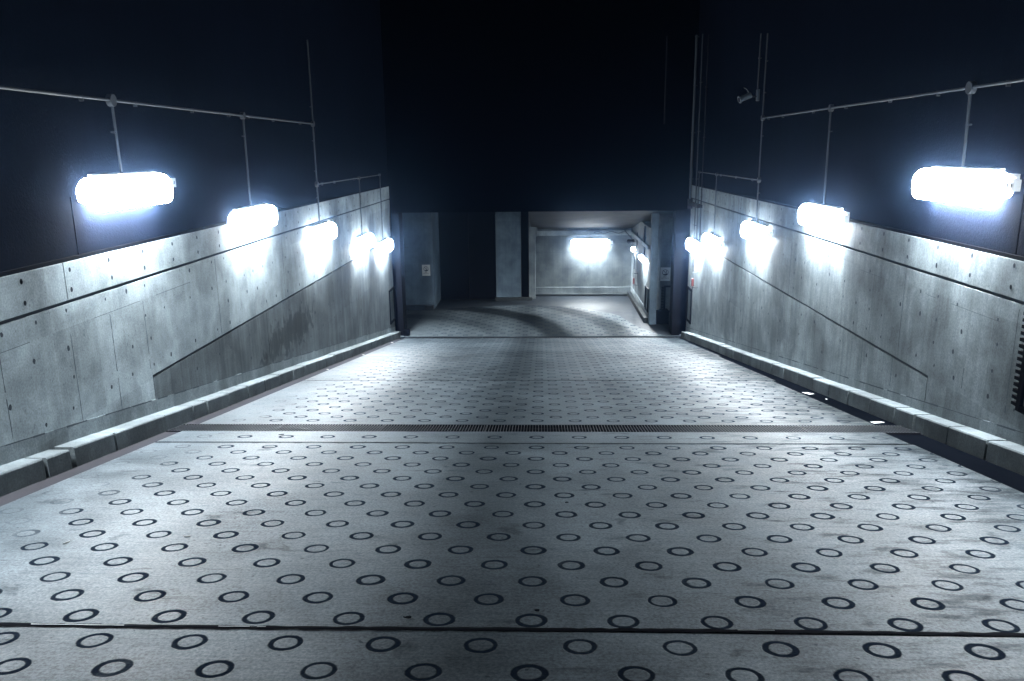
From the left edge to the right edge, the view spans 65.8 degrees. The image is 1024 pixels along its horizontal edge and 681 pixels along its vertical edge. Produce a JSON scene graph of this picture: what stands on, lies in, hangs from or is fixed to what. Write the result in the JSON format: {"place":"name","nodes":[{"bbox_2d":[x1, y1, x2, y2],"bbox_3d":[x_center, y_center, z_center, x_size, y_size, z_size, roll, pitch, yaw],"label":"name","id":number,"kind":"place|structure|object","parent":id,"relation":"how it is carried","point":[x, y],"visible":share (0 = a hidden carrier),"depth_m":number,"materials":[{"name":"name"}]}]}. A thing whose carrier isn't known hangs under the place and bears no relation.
{"place":"outdoors","nodes":[
{"label":"outdoors","id":0,"kind":"place"},
{"bbox_2d":[0,442,1023,637],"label":"road","id":1,"kind":"structure","parent":0,"point":[905,538],"depth_m":4.41,"materials":[{"name":"concrete"}]},
{"bbox_2d":[0,622,1023,635],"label":"road joint","id":2,"kind":"object","parent":1,"relation":"on","point":[493,628],"visible":1,"depth_m":3.27,"materials":[{"name":"metal"}]},
{"bbox_2d":[0,626,1023,680],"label":"road","id":3,"kind":"structure","parent":0,"point":[51,653],"depth_m":3.04,"materials":[{"name":"concrete"}]},
{"bbox_2d":[400,305,664,336],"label":"road","id":4,"kind":"structure","parent":0,"point":[522,321],"depth_m":22.07,"materials":[{"name":"concrete"}]},
{"bbox_2d":[157,431,909,444],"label":"road","id":5,"kind":"structure","parent":0,"point":[501,437],"depth_m":7.29,"materials":[{"name":"concrete"}]},
{"bbox_2d":[159,441,894,443],"bbox_3d":[0.126,0.911,7.032,6.720,0.008,0.051,0,13,2],"label":"road joint","id":6,"kind":"object","parent":5,"relation":"on","point":[606,443],"visible":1,"depth_m":6.99,"materials":[{"name":"metal"}]},
{"bbox_2d":[200,381,873,431],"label":"road","id":7,"kind":"structure","parent":0,"point":[573,402],"depth_m":9.22,"materials":[{"name":"concrete"}]},
{"bbox_2d":[166,424,920,434],"bbox_3d":[0.244,0.952,7.786,7.220,0.251,0.375,0,13,2],"label":"drain grating","id":8,"kind":"object","parent":7,"relation":"on","point":[894,429],"visible":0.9,"depth_m":7.81,"materials":[{"name":"metal"}]},
{"bbox_2d":[304,356,774,381],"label":"road","id":9,"kind":"structure","parent":0,"point":[648,368],"depth_m":12.92,"materials":[{"name":"concrete"}]},
{"bbox_2d":[400,277,681,338],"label":"floor","id":10,"kind":"structure","parent":0,"point":[623,307],"depth_m":24.75,"materials":[{"name":"grey concrete"}]},
{"bbox_2d":[402,212,440,308],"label":"sign wall","id":11,"kind":"structure","parent":10,"relation":"on","point":[421,238],"depth_m":23.96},
{"bbox_2d":[422,265,429,275],"bbox_3d":[-2.601,-2.127,23.961,0.245,0.335,0.009,0,13,2],"label":"prohibition sign","id":12,"kind":"object","parent":11,"relation":"attached to","point":[425,270],"visible":1,"depth_m":23.96,"materials":[{"name":"white plastic"}]},
{"bbox_2d":[495,212,528,296],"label":"column","id":13,"kind":"structure","parent":10,"relation":"on","point":[512,253],"depth_m":25.36,"materials":[{"name":"grey concrete"}]},
{"bbox_2d":[438,212,496,298],"bbox_3d":[-1.420,-2.911,25.483,1.820,3.360,0.080,0,13,2],"label":"sliding door","id":14,"kind":"structure","parent":13,"relation":"attached to","point":[462,262],"depth_m":25.49,"materials":[{"name":"black metal"}]},
{"bbox_2d":[438,212,469,298],"bbox_3d":[-1.865,-2.908,25.489,0.930,3.360,0.060,0,13,2],"label":"door leaf","id":15,"kind":"structure","parent":14,"relation":"in","point":[453,226],"depth_m":25.50,"materials":[{"name":"black metal"}]},
{"bbox_2d":[468,212,496,298],"bbox_3d":[-0.950,-2.914,25.475,0.880,3.360,0.060,0,13,2],"label":"door leaf","id":16,"kind":"structure","parent":14,"relation":"in","point":[481,225],"depth_m":25.48,"materials":[{"name":"black metal"}]},
{"bbox_2d":[406,291,647,322],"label":"kerb","id":17,"kind":"structure","parent":10,"relation":"on","point":[639,310],"depth_m":25.45,"materials":[{"name":"concrete"}]},
{"bbox_2d":[529,219,536,298],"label":"column","id":18,"kind":"structure","parent":10,"relation":"on","point":[532,267],"depth_m":25.42,"materials":[{"name":"concrete"}]},
{"bbox_2d":[380,0,699,335],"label":"facade","id":19,"kind":"structure","parent":10,"relation":"on","point":[532,105],"depth_m":19.40,"materials":[{"name":"grey concrete"}]},
{"bbox_2d":[535,228,632,293],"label":"garage back wall","id":20,"kind":"structure","parent":10,"relation":"on","point":[563,266],"depth_m":26.01,"materials":[{"name":"concrete"}]},
{"bbox_2d":[571,238,612,247],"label":"wall lamp","id":21,"kind":"object","parent":20,"relation":"attached to","point":[590,243],"visible":1,"depth_m":25.70,"materials":[{"name":"white plastic"}]},
{"bbox_2d":[594,230,634,243],"bbox_3d":[3.422,-3.368,25.419,1.487,0.396,0.626,10,17,39],"label":"ceiling bracket","id":22,"kind":"object","parent":20,"relation":"attached to","point":[631,240],"visible":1,"depth_m":24.89,"materials":[{"name":"metal"}]},
{"bbox_2d":[631,221,661,316],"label":"garage side wall","id":23,"kind":"structure","parent":10,"relation":"on","point":[642,270],"depth_m":23.13,"materials":[{"name":"concrete"}]},
{"bbox_2d":[633,256,637,288],"bbox_3d":[3.786,-2.094,24.261,0.150,1.020,0.058,0,13,2],"label":"pull cord","id":24,"kind":"object","parent":23,"relation":"hanging from","point":[634,273],"visible":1,"depth_m":24.25,"materials":[{"name":"metal"}]},
{"bbox_2d":[638,254,647,262],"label":"wall lamp","id":25,"kind":"object","parent":23,"relation":"attached to","point":[642,258],"visible":1,"depth_m":22.24,"materials":[{"name":"white"}]},
{"bbox_2d":[643,226,645,255],"bbox_3d":[3.749,-2.811,22.341,0.074,0.830,0.054,0,13,2],"label":"wall pipe","id":26,"kind":"object","parent":23,"relation":"attached to","point":[644,240],"depth_m":22.30,"materials":[{"name":"black metal"}]},
{"bbox_2d":[644,285,648,312],"bbox_3d":[3.768,-1.174,22.183,0.030,0.660,0.670,0,13,2],"label":"toothed frame","id":27,"kind":"object","parent":23,"relation":"attached to","point":[645,308],"visible":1,"depth_m":22.10,"materials":[{"name":"black metal"}]},
{"bbox_2d":[648,213,658,323],"bbox_3d":[3.852,-1.936,21.518,0.190,3.600,0.200,0,13,2],"label":"pilaster","id":28,"kind":"object","parent":10,"relation":"on","point":[654,241],"visible":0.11,"depth_m":21.43,"materials":[{"name":"grey concrete"}]},
{"bbox_2d":[656,215,672,323],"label":"sign wall","id":29,"kind":"structure","parent":10,"relation":"on","point":[666,226],"depth_m":21.73,"materials":[{"name":"concrete"}]},
{"bbox_2d":[660,267,670,280],"bbox_3d":[4.229,-1.828,21.824,0.275,0.375,0.009,0,13,2],"label":"prohibition sign","id":30,"kind":"object","parent":29,"relation":"attached to","point":[665,274],"visible":1,"depth_m":21.82,"materials":[{"name":"white plastic"}]},
{"bbox_2d":[661,285,669,310],"bbox_3d":[4.321,-1.155,21.971,0.350,0.750,0.030,0,13,2],"label":"toothed frame","id":31,"kind":"object","parent":29,"relation":"attached to","point":[664,296],"visible":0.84,"depth_m":21.94,"materials":[{"name":"black metal"}]},
{"bbox_2d":[362,342,721,356],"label":"road","id":32,"kind":"structure","parent":0,"point":[526,349],"depth_m":16.67,"materials":[{"name":"concrete"}]},
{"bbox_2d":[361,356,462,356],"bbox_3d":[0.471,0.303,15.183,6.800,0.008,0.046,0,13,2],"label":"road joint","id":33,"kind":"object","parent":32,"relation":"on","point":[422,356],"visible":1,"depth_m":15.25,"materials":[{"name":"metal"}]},
{"bbox_2d":[397,338,688,342],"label":"road","id":34,"kind":"structure","parent":0,"point":[439,340],"depth_m":19.43,"materials":[{"name":"concrete"}]},
{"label":"ramp bed","id":35,"kind":"structure","parent":0,"visible":0},
{"bbox_2d":[0,186,395,465],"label":"retaining wall","id":36,"kind":"structure","parent":35,"relation":"on","point":[90,345],"depth_m":8.39,"materials":[{"name":"concrete"}]},
{"bbox_2d":[0,0,388,276],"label":"wall","id":37,"kind":"structure","parent":36,"relation":"on","point":[249,57],"depth_m":8.45,"materials":[{"name":"black paint"}]},
{"bbox_2d":[76,171,175,211],"bbox_3d":[-3.487,-1.399,7.327,0.160,0.312,1.660,0,13,2],"label":"wall lamp","id":38,"kind":"object","parent":37,"relation":"attached to","point":[105,192],"visible":1,"depth_m":7.02,"materials":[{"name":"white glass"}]},
{"bbox_2d":[0,40,382,239],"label":"conduit","id":39,"kind":"object","parent":37,"relation":"attached to","point":[111,100],"visible":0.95,"depth_m":8.84,"materials":[{"name":"metal"}]},
{"bbox_2d":[228,203,277,233],"bbox_3d":[-3.381,-1.636,10.507,0.160,0.312,1.660,0,13,2],"label":"wall lamp","id":40,"kind":"object","parent":36,"relation":"attached to","point":[246,219],"visible":1,"depth_m":10.19,"materials":[{"name":"white plastic"}]},
{"bbox_2d":[306,221,336,245],"bbox_3d":[-3.260,-1.876,13.738,0.160,0.312,1.660,0,13,2],"label":"wall lamp","id":41,"kind":"object","parent":36,"relation":"attached to","point":[320,233],"visible":1,"depth_m":13.40,"materials":[{"name":"white plastic"}]},
{"bbox_2d":[353,232,374,252],"bbox_3d":[-3.139,-2.117,16.969,0.160,0.312,1.660,0,13,2],"label":"wall lamp","id":42,"kind":"object","parent":36,"relation":"attached to","point":[363,242],"visible":1,"depth_m":16.59,"materials":[{"name":"white plastic"}]},
{"bbox_2d":[376,238,392,255],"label":"wall lamp","id":43,"kind":"object","parent":36,"relation":"attached to","point":[384,246],"visible":1,"depth_m":18.79,"materials":[{"name":"white"}]},
{"bbox_2d":[389,286,395,324],"bbox_3d":[-3.074,-0.913,20.369,0.030,0.870,0.730,0,13,2],"label":"toothed frame","id":44,"kind":"object","parent":36,"relation":"attached to","point":[390,290],"visible":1,"depth_m":20.39,"materials":[{"name":"black metal"}]},
{"bbox_2d":[0,331,400,496],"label":"kerb","id":45,"kind":"structure","parent":35,"relation":"on","point":[16,475],"depth_m":7.38,"materials":[{"name":"concrete"}]},
{"bbox_2d":[0,339,401,505],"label":"gutter","id":46,"kind":"object","parent":35,"relation":"on","point":[24,491],"visible":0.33,"depth_m":7.03,"materials":[{"name":"concrete"}]},
{"bbox_2d":[403,337,675,338],"bbox_3d":[0.714,0.018,20.336,7.000,0.243,0.325,0,13,2],"label":"drain grating","id":47,"kind":"object","parent":35,"relation":"on","point":[539,337],"visible":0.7,"depth_m":20.45,"materials":[{"name":"metal"}]},
{"bbox_2d":[681,331,1023,475],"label":"kerb","id":48,"kind":"structure","parent":35,"relation":"on","point":[1001,452],"depth_m":8.03,"materials":[{"name":"concrete"}]},
{"bbox_2d":[682,339,1023,492],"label":"gutter","id":49,"kind":"object","parent":35,"relation":"on","point":[1009,478],"visible":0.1,"depth_m":7.00,"materials":[{"name":"concrete"}]},
{"bbox_2d":[686,185,1023,445],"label":"retaining wall","id":50,"kind":"structure","parent":35,"relation":"on","point":[931,327],"depth_m":9.00,"materials":[{"name":"concrete"}]},
{"bbox_2d":[685,286,691,323],"bbox_3d":[4.480,-0.905,20.059,0.030,0.870,0.650,0,13,2],"label":"toothed frame","id":51,"kind":"object","parent":50,"relation":"attached to","point":[690,289],"visible":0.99,"depth_m":20.07,"materials":[{"name":"black metal"}]},
{"bbox_2d":[691,254,697,290],"bbox_3d":[4.377,-1.663,18.919,0.150,1.020,0.058,0,13,2],"label":"pull cord","id":52,"kind":"object","parent":50,"relation":"hanging from","point":[692,281],"visible":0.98,"depth_m":18.96,"materials":[{"name":"metal"}]},
{"bbox_2d":[688,202,700,207],"bbox_3d":[4.382,-3.248,18.945,0.128,0.070,1.150,0,13,2],"label":"cable tray","id":53,"kind":"object","parent":50,"relation":"attached to","point":[695,205],"visible":1,"depth_m":18.80,"materials":[{"name":"metal"}]},
{"bbox_2d":[686,237,703,255],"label":"wall lamp","id":54,"kind":"object","parent":50,"relation":"attached to","point":[695,246],"visible":0.97,"depth_m":18.69,"materials":[{"name":"white plastic"}]},
{"bbox_2d":[702,232,723,252],"bbox_3d":[4.297,-2.110,16.983,0.160,0.312,1.660,0,13,2],"label":"wall lamp","id":55,"kind":"object","parent":50,"relation":"attached to","point":[712,242],"visible":1,"depth_m":16.71,"materials":[{"name":"white plastic"}]},
{"bbox_2d":[740,220,772,244],"bbox_3d":[4.168,-1.854,13.550,0.160,0.312,1.660,0,13,2],"label":"wall lamp","id":56,"kind":"object","parent":50,"relation":"attached to","point":[757,232],"visible":1,"depth_m":13.31,"materials":[{"name":"white plastic"}]},
{"bbox_2d":[798,202,849,232],"bbox_3d":[4.049,-1.617,10.360,0.160,0.312,1.660,0,13,2],"label":"wall lamp","id":57,"kind":"object","parent":50,"relation":"attached to","point":[827,218],"visible":1,"depth_m":10.13,"materials":[{"name":"white plastic"}]},
{"bbox_2d":[692,0,1023,260],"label":"wall","id":58,"kind":"structure","parent":50,"relation":"on","point":[821,54],"depth_m":9.08,"materials":[{"name":"black paint"}]},
{"bbox_2d":[687,35,699,208],"bbox_3d":[4.399,-5.255,19.188,0.110,4.060,0.120,0,13,2],"label":"wall pipe","id":59,"kind":"object","parent":58,"relation":"attached to","point":[693,119],"depth_m":19.14,"materials":[{"name":"metal"}]},
{"bbox_2d":[693,34,702,239],"bbox_3d":[4.406,-4.660,18.682,0.060,4.860,0.040,0,13,2],"label":"wall pipe","id":60,"kind":"object","parent":58,"relation":"attached to","point":[698,135],"depth_m":18.61,"materials":[{"name":"metal"}]},
{"bbox_2d":[698,35,708,255],"bbox_3d":[4.384,-4.375,18.051,0.058,4.900,0.040,0,13,2],"label":"wall pipe","id":61,"kind":"object","parent":58,"relation":"attached to","point":[706,86],"depth_m":17.99,"materials":[{"name":"metal"}]},
{"bbox_2d":[737,88,759,102],"bbox_3d":[4.062,-4.203,13.575,0.373,0.260,0.128,-1,14,-3],"label":"security camera","id":62,"kind":"object","parent":58,"relation":"attached to","point":[742,98],"visible":1,"depth_m":13.55,"materials":[{"name":"paint"}]},
{"bbox_2d":[757,34,761,88],"bbox_3d":[4.216,-4.749,13.460,0.048,0.890,0.040,0,13,2],"label":"wall pipe","id":63,"kind":"object","parent":58,"relation":"attached to","point":[759,57],"depth_m":13.45,"materials":[{"name":"metal"}]},
{"bbox_2d":[696,33,1023,239],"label":"conduit","id":64,"kind":"object","parent":58,"relation":"attached to","point":[970,88],"visible":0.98,"depth_m":9.83,"materials":[{"name":"metal"}]},
{"bbox_2d":[912,166,1021,206],"bbox_3d":[3.921,-1.362,6.937,0.160,0.312,1.660,0,13,2],"label":"wall lamp","id":65,"kind":"object","parent":58,"relation":"attached to","point":[977,186],"visible":1,"depth_m":6.72,"materials":[{"name":"white plastic"}]},
{"bbox_2d":[1011,313,1023,414],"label":"toothed frame","id":66,"kind":"object","parent":50,"relation":"attached to","point":[1019,401],"visible":1,"depth_m":6.15,"materials":[{"name":"black metal"}]},
{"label":"ground","id":67,"kind":"structure","parent":0,"visible":0},
{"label":"garage shell","id":68,"kind":"structure","parent":67,"relation":"on","visible":0},
{"bbox_2d":[528,211,672,228],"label":"garage ceiling","id":69,"kind":"structure","parent":68,"relation":"attached to","point":[585,219],"depth_m":22.48,"materials":[{"name":"concrete"}]}
]}

